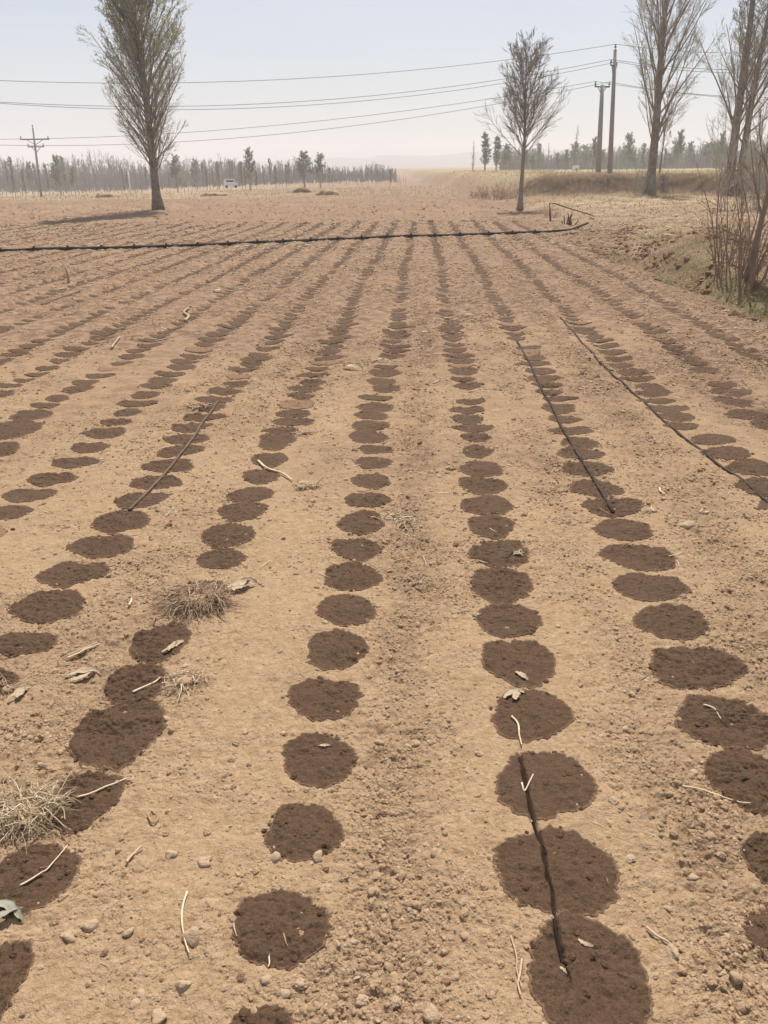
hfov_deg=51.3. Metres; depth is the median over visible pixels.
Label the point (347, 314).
wet patch
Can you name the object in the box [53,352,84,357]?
wet patch
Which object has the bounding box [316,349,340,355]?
wet patch
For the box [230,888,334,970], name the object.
wet patch
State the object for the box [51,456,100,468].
wet patch
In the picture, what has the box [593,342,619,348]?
wet patch
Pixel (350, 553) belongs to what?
wet patch
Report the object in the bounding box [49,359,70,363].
wet patch
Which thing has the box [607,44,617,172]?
power pole
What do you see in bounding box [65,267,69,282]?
standing stalk
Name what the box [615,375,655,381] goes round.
wet patch
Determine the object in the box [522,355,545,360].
wet patch
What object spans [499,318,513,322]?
wet patch
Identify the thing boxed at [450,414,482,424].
wet patch
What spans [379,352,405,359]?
wet patch
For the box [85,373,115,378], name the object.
wet patch
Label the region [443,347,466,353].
wet patch
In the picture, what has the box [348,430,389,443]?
wet patch
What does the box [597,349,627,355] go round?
wet patch
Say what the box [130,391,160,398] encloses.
wet patch
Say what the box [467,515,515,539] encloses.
wet patch
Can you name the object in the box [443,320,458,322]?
wet patch
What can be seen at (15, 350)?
wet patch
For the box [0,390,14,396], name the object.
wet patch
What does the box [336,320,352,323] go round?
wet patch
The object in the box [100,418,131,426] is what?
wet patch
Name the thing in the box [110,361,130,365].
wet patch
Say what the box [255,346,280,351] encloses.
wet patch
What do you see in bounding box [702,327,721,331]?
wet patch
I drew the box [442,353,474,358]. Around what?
wet patch
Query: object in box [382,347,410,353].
wet patch
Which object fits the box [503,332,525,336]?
wet patch
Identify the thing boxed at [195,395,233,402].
wet patch
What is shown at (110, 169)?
woods
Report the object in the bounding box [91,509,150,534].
wet patch
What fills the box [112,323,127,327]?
wet patch
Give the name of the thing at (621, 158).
distant tree
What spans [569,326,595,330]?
wet patch
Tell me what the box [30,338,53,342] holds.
wet patch
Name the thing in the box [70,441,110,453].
wet patch
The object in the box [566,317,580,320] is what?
wet patch
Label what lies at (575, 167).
farm hut
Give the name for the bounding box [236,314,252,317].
wet patch
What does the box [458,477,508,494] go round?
wet patch
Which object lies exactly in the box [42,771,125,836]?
wet patch
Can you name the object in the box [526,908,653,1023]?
wet patch
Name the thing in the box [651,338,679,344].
wet patch
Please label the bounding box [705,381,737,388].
wet patch
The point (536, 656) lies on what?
wet patch
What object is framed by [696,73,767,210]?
tall brush
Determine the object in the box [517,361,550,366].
wet patch
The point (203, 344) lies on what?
wet patch
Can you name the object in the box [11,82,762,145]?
power line
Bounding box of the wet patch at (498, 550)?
[467,539,528,567]
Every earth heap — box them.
[95,193,121,197]
[201,192,228,195]
[292,187,310,192]
[316,189,338,195]
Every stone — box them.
[50,669,58,673]
[59,929,76,942]
[82,919,98,932]
[122,927,133,937]
[151,1008,166,1023]
[165,850,177,859]
[174,980,191,993]
[181,927,198,947]
[198,856,211,867]
[260,975,271,984]
[268,851,280,862]
[280,989,289,998]
[313,850,322,862]
[334,940,341,948]
[367,887,376,896]
[374,740,383,745]
[406,760,412,768]
[410,739,420,746]
[423,1003,440,1023]
[430,848,441,857]
[475,751,483,756]
[665,943,678,960]
[680,521,694,528]
[688,873,699,880]
[705,832,715,841]
[729,971,743,985]
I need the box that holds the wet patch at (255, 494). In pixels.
[226,487,274,501]
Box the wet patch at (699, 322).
[688,320,707,323]
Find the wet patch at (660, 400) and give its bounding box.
[636,398,675,403]
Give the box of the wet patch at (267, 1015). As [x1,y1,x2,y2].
[229,1005,292,1023]
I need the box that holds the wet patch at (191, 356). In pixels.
[179,354,208,359]
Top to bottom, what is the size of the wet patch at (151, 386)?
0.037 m
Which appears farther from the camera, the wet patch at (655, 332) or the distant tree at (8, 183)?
the distant tree at (8, 183)
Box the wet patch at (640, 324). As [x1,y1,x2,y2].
[632,322,651,326]
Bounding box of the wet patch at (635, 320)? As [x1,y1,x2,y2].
[627,318,643,321]
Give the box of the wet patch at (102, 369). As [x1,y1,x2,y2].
[97,367,118,371]
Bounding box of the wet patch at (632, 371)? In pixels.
[616,367,648,375]
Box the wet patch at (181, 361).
[170,358,198,364]
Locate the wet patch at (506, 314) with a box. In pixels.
[498,312,513,315]
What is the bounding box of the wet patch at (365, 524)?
[335,509,384,535]
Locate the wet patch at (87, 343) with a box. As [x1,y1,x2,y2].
[81,342,99,345]
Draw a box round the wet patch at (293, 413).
[275,409,310,417]
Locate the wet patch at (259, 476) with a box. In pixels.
[242,469,279,484]
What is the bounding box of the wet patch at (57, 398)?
[45,394,69,401]
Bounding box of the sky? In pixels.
[0,0,767,167]
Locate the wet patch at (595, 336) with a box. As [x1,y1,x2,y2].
[586,334,604,339]
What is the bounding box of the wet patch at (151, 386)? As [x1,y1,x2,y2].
[139,383,172,389]
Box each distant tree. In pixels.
[2,160,10,193]
[6,156,17,196]
[20,170,26,195]
[23,161,34,193]
[32,163,38,194]
[43,162,50,194]
[47,154,68,195]
[58,155,68,193]
[68,165,79,193]
[121,168,125,190]
[124,171,131,192]
[143,167,148,190]
[169,154,184,192]
[189,159,201,188]
[201,162,204,185]
[203,166,207,189]
[211,166,214,188]
[215,161,221,189]
[228,160,231,189]
[231,160,234,187]
[237,162,240,186]
[239,161,244,189]
[242,146,256,189]
[243,165,246,186]
[254,170,258,185]
[262,165,264,182]
[268,158,271,185]
[273,166,278,184]
[284,165,286,187]
[285,162,291,184]
[292,150,314,187]
[293,166,295,183]
[313,152,327,187]
[327,167,330,184]
[389,169,391,184]
[479,131,491,168]
[492,135,501,169]
[500,143,512,169]
[520,149,531,168]
[530,154,536,169]
[536,142,542,165]
[551,153,561,169]
[561,149,571,169]
[569,141,582,163]
[579,144,590,162]
[587,136,596,170]
[601,149,607,169]
[618,149,626,168]
[620,132,637,168]
[625,150,639,169]
[638,143,646,165]
[644,145,659,161]
[662,148,668,168]
[662,152,675,168]
[671,129,685,168]
[683,140,695,167]
[687,152,696,167]
[698,141,715,167]
[710,145,721,167]
[713,131,727,168]
[720,144,728,163]
[739,140,758,165]
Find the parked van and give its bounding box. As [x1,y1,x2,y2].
[224,179,237,187]
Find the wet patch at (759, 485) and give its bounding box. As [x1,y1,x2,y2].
[733,476,767,496]
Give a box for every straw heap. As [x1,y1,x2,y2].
[291,476,325,490]
[371,509,423,530]
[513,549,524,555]
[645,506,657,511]
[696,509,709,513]
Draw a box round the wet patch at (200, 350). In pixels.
[184,347,212,353]
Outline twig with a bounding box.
[125,845,142,862]
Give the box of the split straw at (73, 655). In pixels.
[67,643,99,658]
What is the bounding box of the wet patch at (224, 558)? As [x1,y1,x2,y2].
[197,547,246,569]
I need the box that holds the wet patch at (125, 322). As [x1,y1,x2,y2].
[120,321,132,324]
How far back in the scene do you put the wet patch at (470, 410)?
5.67 m
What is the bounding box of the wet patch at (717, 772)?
[702,747,767,816]
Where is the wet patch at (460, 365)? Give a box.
[448,363,473,367]
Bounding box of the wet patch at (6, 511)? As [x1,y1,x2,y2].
[0,505,33,519]
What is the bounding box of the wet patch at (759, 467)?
[725,458,767,476]
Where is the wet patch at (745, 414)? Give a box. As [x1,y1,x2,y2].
[723,408,767,420]
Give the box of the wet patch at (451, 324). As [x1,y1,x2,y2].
[441,322,459,326]
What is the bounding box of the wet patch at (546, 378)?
[527,375,561,381]
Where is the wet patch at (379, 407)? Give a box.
[355,402,394,411]
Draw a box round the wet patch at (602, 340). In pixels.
[585,338,614,342]
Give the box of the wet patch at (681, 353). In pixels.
[668,350,694,355]
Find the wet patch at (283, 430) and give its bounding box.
[261,426,298,433]
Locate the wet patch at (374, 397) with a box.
[357,394,392,400]
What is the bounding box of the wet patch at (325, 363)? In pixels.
[308,360,343,365]
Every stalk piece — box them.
[517,958,522,995]
[646,926,679,955]
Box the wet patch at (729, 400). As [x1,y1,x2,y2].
[711,395,753,407]
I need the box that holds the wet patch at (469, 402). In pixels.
[456,397,485,405]
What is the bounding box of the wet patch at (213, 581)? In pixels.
[169,580,228,610]
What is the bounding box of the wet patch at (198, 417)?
[182,412,228,421]
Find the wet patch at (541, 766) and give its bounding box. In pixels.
[494,750,598,824]
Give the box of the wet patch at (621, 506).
[580,497,643,518]
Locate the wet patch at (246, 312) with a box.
[239,310,258,314]
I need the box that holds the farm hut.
[572,165,578,170]
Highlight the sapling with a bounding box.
[731,86,767,280]
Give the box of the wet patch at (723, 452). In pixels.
[700,446,750,459]
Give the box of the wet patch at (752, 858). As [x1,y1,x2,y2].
[740,832,767,883]
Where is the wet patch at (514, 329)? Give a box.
[498,326,525,331]
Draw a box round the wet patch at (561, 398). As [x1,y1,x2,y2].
[542,395,578,401]
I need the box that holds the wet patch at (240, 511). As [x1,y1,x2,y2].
[217,501,268,521]
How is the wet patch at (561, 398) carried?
on the ground at (248, 690)
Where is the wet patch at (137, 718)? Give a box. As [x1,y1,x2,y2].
[66,699,167,772]
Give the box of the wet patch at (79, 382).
[71,379,99,385]
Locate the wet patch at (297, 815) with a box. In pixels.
[263,802,344,862]
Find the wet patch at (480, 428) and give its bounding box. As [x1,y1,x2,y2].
[450,424,494,432]
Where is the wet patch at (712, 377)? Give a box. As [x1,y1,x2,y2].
[694,373,723,381]
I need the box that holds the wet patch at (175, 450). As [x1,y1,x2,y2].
[157,444,204,457]
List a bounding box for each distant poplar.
[17,160,22,195]
[29,167,35,194]
[79,168,83,193]
[131,162,136,193]
[471,143,475,170]
[573,125,579,164]
[700,141,706,167]
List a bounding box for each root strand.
[20,845,67,885]
[147,813,158,823]
[510,935,521,986]
[682,785,749,803]
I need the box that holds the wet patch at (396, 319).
[390,318,406,320]
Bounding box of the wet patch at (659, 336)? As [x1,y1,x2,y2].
[643,334,668,338]
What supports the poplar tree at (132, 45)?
on the ground at (248, 690)
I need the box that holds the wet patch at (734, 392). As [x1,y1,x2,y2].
[709,387,751,396]
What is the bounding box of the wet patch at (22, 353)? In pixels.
[0,351,29,356]
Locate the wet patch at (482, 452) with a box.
[462,444,493,458]
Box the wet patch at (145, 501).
[113,492,170,509]
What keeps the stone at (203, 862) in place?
on the ground at (248, 690)
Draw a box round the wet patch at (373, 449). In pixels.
[359,444,393,454]
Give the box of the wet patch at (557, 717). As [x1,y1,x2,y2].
[490,688,575,743]
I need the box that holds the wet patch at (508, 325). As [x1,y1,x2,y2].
[496,323,522,326]
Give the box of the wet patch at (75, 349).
[62,346,90,351]
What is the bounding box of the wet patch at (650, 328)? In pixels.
[639,326,658,329]
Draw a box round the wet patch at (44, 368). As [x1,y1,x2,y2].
[35,365,59,370]
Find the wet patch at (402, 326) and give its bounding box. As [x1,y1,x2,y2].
[388,325,415,328]
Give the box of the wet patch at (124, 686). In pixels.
[103,662,167,706]
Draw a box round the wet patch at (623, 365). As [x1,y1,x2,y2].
[607,362,634,368]
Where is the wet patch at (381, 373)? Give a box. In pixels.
[368,369,402,377]
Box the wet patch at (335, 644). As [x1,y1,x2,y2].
[307,628,369,670]
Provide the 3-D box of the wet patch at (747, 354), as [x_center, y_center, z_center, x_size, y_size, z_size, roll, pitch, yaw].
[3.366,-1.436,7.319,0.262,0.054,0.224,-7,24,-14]
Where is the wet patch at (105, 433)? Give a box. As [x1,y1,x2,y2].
[79,427,126,438]
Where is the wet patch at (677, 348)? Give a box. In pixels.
[661,345,685,351]
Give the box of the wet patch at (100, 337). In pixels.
[89,335,110,340]
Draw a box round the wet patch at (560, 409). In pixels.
[541,403,575,414]
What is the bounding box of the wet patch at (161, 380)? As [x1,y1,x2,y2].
[147,377,177,382]
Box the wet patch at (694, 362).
[680,359,708,365]
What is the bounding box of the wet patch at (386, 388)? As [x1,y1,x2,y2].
[372,384,400,392]
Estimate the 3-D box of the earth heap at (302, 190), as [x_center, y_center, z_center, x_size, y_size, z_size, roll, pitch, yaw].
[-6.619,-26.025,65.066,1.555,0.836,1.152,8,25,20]
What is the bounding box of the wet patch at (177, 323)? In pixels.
[171,322,188,325]
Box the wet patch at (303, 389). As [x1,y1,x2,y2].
[287,386,320,392]
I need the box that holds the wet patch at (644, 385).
[635,382,662,388]
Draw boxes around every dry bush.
[469,187,492,198]
[479,182,515,199]
[543,208,564,217]
[629,162,663,194]
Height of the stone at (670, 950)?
0.021 m
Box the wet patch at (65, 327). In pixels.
[60,326,77,329]
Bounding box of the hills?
[0,142,766,172]
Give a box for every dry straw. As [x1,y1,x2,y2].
[76,778,125,797]
[110,336,119,348]
[132,676,160,692]
[183,307,189,321]
[257,460,292,480]
[511,715,521,744]
[521,774,533,791]
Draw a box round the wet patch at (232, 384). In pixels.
[223,380,249,387]
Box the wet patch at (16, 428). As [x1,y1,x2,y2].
[0,419,43,439]
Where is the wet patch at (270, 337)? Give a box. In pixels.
[264,334,294,339]
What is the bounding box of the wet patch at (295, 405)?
[277,399,314,409]
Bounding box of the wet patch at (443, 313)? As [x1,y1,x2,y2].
[435,311,453,315]
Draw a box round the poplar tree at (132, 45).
[77,0,192,209]
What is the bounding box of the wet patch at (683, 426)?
[663,421,697,429]
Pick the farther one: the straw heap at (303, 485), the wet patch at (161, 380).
the wet patch at (161, 380)
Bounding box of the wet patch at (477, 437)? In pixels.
[461,432,491,442]
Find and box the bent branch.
[549,203,593,220]
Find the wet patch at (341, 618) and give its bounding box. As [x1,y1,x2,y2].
[315,593,377,626]
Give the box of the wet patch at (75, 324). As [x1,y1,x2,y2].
[69,322,84,326]
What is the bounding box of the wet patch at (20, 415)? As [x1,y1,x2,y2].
[8,409,53,420]
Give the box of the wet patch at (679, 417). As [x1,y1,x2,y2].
[656,412,694,421]
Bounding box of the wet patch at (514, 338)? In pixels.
[506,336,525,340]
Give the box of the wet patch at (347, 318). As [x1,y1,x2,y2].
[337,315,356,320]
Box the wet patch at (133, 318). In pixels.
[127,316,140,320]
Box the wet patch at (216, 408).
[195,402,225,412]
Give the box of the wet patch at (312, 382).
[300,378,325,386]
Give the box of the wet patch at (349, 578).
[323,561,382,590]
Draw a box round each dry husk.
[7,684,32,698]
[65,665,101,680]
[162,639,183,651]
[225,577,256,589]
[343,363,362,369]
[503,687,523,699]
[515,671,528,679]
[578,938,593,946]
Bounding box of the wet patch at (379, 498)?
[344,492,391,507]
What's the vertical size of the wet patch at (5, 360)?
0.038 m
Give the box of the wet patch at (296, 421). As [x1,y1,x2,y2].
[271,418,314,425]
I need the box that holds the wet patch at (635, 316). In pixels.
[626,315,643,318]
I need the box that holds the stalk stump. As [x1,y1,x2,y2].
[561,212,578,224]
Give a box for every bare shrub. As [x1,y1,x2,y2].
[690,148,767,293]
[703,190,754,271]
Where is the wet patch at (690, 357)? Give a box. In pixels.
[674,355,699,360]
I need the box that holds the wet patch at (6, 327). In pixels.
[0,325,13,328]
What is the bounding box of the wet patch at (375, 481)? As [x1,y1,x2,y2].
[350,473,391,489]
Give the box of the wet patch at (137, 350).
[125,348,151,353]
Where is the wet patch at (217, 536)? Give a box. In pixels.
[201,522,255,548]
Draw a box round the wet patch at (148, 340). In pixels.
[138,338,166,342]
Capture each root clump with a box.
[0,672,31,696]
[136,572,250,626]
[146,660,214,702]
[178,402,213,409]
[290,431,315,436]
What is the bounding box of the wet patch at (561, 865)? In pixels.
[491,824,620,916]
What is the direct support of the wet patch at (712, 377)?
on the ground at (248, 690)
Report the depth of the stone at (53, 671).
2.79 m
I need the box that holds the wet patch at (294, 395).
[286,392,315,399]
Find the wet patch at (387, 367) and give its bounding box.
[373,364,398,369]
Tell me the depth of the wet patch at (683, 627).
3.04 m
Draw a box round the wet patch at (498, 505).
[460,495,514,515]
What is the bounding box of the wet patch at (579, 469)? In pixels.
[561,461,614,476]
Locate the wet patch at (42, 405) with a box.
[29,402,60,408]
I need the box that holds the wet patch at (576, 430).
[547,426,594,434]
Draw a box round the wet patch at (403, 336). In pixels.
[386,333,411,338]
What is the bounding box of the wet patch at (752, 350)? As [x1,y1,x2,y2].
[728,346,757,352]
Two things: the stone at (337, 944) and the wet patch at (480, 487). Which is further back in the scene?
the wet patch at (480, 487)
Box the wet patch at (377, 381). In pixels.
[367,377,396,384]
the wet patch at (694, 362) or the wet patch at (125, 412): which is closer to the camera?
the wet patch at (125, 412)
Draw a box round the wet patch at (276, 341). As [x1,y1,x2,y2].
[265,339,285,344]
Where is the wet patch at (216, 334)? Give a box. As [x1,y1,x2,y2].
[205,331,229,337]
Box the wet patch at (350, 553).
[331,538,382,561]
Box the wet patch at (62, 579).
[34,561,111,589]
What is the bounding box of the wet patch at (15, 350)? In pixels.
[8,348,32,352]
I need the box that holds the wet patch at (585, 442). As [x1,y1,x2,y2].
[560,436,599,448]
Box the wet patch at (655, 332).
[643,328,669,334]
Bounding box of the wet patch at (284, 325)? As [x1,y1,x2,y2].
[278,323,295,326]
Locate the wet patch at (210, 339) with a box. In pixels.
[197,337,225,342]
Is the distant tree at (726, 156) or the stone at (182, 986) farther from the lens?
the distant tree at (726, 156)
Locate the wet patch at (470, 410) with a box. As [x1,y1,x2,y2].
[449,405,484,414]
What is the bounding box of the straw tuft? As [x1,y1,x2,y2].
[0,764,82,854]
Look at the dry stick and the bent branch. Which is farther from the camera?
the bent branch
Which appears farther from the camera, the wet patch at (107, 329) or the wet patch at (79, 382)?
the wet patch at (107, 329)
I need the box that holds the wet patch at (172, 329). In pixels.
[167,326,183,330]
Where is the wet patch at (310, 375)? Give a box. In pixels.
[296,372,331,377]
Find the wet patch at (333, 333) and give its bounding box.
[327,330,349,335]
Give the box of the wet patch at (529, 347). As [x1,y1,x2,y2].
[515,345,541,349]
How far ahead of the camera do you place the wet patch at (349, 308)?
9.91 m
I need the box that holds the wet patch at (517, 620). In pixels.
[475,603,543,638]
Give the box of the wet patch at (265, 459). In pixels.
[251,452,288,467]
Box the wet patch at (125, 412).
[113,408,142,416]
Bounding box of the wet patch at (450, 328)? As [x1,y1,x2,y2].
[436,326,463,330]
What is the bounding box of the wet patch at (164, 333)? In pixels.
[157,330,174,334]
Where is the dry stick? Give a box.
[67,642,97,656]
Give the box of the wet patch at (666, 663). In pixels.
[648,646,748,690]
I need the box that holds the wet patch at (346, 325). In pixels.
[334,322,359,327]
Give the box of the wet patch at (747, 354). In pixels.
[736,352,764,357]
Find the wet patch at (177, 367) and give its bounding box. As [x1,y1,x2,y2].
[166,364,196,370]
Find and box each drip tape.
[41,289,83,304]
[127,401,218,509]
[516,340,614,512]
[520,759,569,982]
[560,317,767,502]
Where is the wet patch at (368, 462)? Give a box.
[355,456,393,468]
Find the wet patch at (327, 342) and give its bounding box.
[317,339,345,344]
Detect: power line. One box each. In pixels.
[0,44,715,82]
[0,62,767,109]
[4,59,767,106]
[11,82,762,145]
[41,81,767,138]
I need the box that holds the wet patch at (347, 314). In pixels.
[341,312,354,316]
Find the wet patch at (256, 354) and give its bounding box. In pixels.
[249,352,267,356]
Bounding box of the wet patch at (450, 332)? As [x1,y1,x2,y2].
[438,330,462,333]
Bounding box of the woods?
[0,142,767,191]
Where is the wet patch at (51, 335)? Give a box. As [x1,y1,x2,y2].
[47,333,65,336]
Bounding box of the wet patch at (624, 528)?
[592,518,653,541]
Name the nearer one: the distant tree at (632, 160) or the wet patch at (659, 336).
the wet patch at (659, 336)
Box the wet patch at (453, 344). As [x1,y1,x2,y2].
[443,342,464,346]
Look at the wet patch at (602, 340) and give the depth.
7.89 m
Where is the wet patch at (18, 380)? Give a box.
[13,378,35,382]
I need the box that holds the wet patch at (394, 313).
[391,312,407,314]
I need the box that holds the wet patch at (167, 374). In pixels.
[154,370,185,376]
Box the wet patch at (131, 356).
[118,353,144,359]
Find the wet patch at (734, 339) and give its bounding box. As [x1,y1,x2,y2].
[709,335,740,341]
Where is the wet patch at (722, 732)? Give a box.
[674,694,767,750]
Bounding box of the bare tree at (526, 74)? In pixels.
[473,28,572,210]
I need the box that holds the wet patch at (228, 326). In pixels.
[217,324,241,328]
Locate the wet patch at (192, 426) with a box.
[171,421,213,432]
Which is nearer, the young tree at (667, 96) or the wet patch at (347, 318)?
the wet patch at (347, 318)
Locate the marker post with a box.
[126,168,131,195]
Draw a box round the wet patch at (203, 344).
[194,341,214,346]
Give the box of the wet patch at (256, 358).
[240,356,273,361]
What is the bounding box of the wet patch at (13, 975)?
[0,939,34,1020]
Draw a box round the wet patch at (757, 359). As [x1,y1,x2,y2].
[752,357,767,361]
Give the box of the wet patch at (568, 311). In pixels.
[558,310,574,313]
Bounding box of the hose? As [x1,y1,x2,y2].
[0,222,588,251]
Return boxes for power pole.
[20,125,48,196]
[594,82,609,171]
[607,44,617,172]
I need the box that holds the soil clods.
[0,171,767,1023]
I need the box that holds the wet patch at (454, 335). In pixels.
[444,333,465,337]
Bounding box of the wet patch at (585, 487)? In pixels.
[569,478,624,497]
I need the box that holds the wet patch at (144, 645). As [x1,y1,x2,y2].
[129,621,192,663]
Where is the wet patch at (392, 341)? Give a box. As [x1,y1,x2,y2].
[383,339,400,343]
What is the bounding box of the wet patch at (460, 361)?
[445,358,475,363]
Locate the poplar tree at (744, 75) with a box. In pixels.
[690,0,767,195]
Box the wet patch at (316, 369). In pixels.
[305,367,328,371]
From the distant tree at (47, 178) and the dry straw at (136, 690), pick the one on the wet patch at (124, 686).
the dry straw at (136, 690)
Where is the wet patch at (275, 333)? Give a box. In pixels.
[268,330,287,335]
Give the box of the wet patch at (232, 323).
[227,321,248,325]
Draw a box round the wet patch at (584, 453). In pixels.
[556,446,606,458]
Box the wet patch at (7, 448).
[0,441,20,456]
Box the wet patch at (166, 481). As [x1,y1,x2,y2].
[129,475,182,489]
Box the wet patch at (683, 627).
[631,603,710,640]
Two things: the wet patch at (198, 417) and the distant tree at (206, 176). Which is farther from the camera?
the distant tree at (206, 176)
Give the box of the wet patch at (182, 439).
[162,433,209,444]
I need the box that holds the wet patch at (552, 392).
[535,389,562,395]
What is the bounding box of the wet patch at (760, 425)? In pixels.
[750,419,767,429]
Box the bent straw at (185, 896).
[181,891,189,953]
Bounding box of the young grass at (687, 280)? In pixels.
[546,169,767,311]
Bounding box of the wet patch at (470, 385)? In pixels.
[453,381,481,389]
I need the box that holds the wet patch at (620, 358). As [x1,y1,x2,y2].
[604,355,632,362]
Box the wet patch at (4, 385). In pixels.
[0,382,23,387]
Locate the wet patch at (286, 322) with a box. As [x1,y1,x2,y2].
[277,320,293,323]
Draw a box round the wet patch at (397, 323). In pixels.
[390,322,405,325]
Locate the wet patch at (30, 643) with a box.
[0,632,57,657]
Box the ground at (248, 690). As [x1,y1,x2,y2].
[0,166,767,1023]
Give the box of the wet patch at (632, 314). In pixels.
[619,312,638,315]
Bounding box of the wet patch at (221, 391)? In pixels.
[207,386,243,395]
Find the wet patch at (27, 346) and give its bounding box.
[19,343,44,348]
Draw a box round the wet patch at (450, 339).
[442,336,461,341]
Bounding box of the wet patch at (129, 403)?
[116,400,157,407]
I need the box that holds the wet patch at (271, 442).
[258,433,296,450]
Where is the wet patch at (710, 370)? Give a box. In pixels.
[689,366,720,373]
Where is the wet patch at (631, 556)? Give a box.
[597,543,675,571]
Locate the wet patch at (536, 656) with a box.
[480,638,555,688]
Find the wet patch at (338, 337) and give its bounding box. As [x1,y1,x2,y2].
[328,335,352,339]
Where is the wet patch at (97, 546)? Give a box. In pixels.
[66,534,133,558]
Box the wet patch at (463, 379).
[450,376,474,382]
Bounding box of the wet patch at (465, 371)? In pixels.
[447,367,478,375]
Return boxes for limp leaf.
[0,899,24,920]
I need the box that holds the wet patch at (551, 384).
[531,381,562,387]
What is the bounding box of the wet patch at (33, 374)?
[24,372,49,376]
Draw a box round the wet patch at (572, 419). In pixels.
[548,415,583,423]
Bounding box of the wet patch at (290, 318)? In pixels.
[284,317,297,319]
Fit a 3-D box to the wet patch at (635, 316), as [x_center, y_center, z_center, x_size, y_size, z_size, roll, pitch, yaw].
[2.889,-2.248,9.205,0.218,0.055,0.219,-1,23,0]
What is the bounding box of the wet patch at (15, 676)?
[0,668,19,694]
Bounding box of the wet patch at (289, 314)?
[284,313,297,316]
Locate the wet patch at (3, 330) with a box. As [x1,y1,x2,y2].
[0,329,10,332]
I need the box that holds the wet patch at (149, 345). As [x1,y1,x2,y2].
[137,342,161,347]
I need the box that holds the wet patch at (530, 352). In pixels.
[511,349,540,355]
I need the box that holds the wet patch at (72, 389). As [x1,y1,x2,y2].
[61,385,94,393]
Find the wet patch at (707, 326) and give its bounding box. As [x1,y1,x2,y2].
[693,323,712,328]
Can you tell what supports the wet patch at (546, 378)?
on the ground at (248, 690)
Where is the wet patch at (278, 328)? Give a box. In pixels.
[268,326,292,330]
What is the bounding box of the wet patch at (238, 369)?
[228,366,259,372]
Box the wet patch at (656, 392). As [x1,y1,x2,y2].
[635,387,672,397]
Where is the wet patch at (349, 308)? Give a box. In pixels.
[342,306,355,309]
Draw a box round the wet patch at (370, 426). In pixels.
[351,420,389,430]
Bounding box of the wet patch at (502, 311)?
[494,310,512,312]
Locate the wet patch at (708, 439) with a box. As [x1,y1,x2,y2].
[690,433,736,444]
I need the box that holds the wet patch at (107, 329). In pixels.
[102,327,125,331]
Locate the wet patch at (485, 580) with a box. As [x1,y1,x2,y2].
[470,566,534,603]
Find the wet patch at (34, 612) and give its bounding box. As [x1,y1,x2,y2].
[7,589,85,623]
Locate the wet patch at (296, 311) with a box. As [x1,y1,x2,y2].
[290,309,304,312]
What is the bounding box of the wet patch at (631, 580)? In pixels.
[611,572,690,601]
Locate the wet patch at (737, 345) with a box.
[724,341,745,347]
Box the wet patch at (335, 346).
[323,344,343,348]
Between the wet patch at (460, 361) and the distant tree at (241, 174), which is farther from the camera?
the distant tree at (241, 174)
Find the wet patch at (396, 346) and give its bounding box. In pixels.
[379,343,411,348]
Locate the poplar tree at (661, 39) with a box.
[622,0,725,194]
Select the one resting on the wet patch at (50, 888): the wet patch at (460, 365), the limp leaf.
the limp leaf
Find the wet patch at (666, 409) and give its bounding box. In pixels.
[645,405,689,412]
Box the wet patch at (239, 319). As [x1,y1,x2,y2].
[231,317,249,321]
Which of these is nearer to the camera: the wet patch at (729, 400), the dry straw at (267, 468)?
the dry straw at (267, 468)
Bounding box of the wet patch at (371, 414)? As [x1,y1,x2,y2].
[353,410,388,419]
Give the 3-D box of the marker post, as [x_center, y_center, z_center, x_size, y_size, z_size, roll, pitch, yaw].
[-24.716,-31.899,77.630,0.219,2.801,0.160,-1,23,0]
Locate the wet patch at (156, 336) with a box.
[149,334,169,337]
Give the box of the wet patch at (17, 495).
[1,488,57,502]
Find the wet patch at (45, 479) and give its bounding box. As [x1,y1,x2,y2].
[26,471,78,486]
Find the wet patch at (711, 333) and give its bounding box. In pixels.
[704,331,725,336]
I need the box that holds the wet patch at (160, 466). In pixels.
[141,458,194,472]
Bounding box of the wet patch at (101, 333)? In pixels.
[90,330,116,336]
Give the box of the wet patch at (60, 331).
[53,328,73,333]
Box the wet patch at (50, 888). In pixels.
[0,843,81,918]
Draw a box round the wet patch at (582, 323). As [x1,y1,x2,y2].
[565,320,592,325]
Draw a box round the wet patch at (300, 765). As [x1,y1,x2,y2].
[281,731,358,788]
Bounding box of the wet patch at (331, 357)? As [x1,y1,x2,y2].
[314,354,344,360]
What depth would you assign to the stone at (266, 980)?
1.71 m
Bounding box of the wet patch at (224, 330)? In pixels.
[216,328,233,332]
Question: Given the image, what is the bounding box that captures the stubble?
[509,193,767,257]
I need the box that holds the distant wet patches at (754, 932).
[0,220,767,963]
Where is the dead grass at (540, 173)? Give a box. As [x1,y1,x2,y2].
[0,168,767,321]
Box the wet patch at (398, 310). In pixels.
[391,309,405,311]
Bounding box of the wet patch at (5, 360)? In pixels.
[0,358,12,362]
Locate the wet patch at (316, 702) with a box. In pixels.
[286,677,364,721]
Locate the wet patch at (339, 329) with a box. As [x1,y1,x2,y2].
[326,327,351,331]
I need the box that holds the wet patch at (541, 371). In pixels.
[525,367,556,374]
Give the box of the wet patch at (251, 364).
[239,361,262,367]
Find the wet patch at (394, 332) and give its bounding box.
[382,329,406,334]
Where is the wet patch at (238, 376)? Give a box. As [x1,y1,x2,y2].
[226,374,251,379]
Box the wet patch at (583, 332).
[573,329,598,334]
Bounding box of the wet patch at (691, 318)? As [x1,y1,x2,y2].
[681,316,701,320]
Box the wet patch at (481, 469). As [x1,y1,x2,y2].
[457,460,503,477]
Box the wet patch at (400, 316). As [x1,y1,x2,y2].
[390,314,406,317]

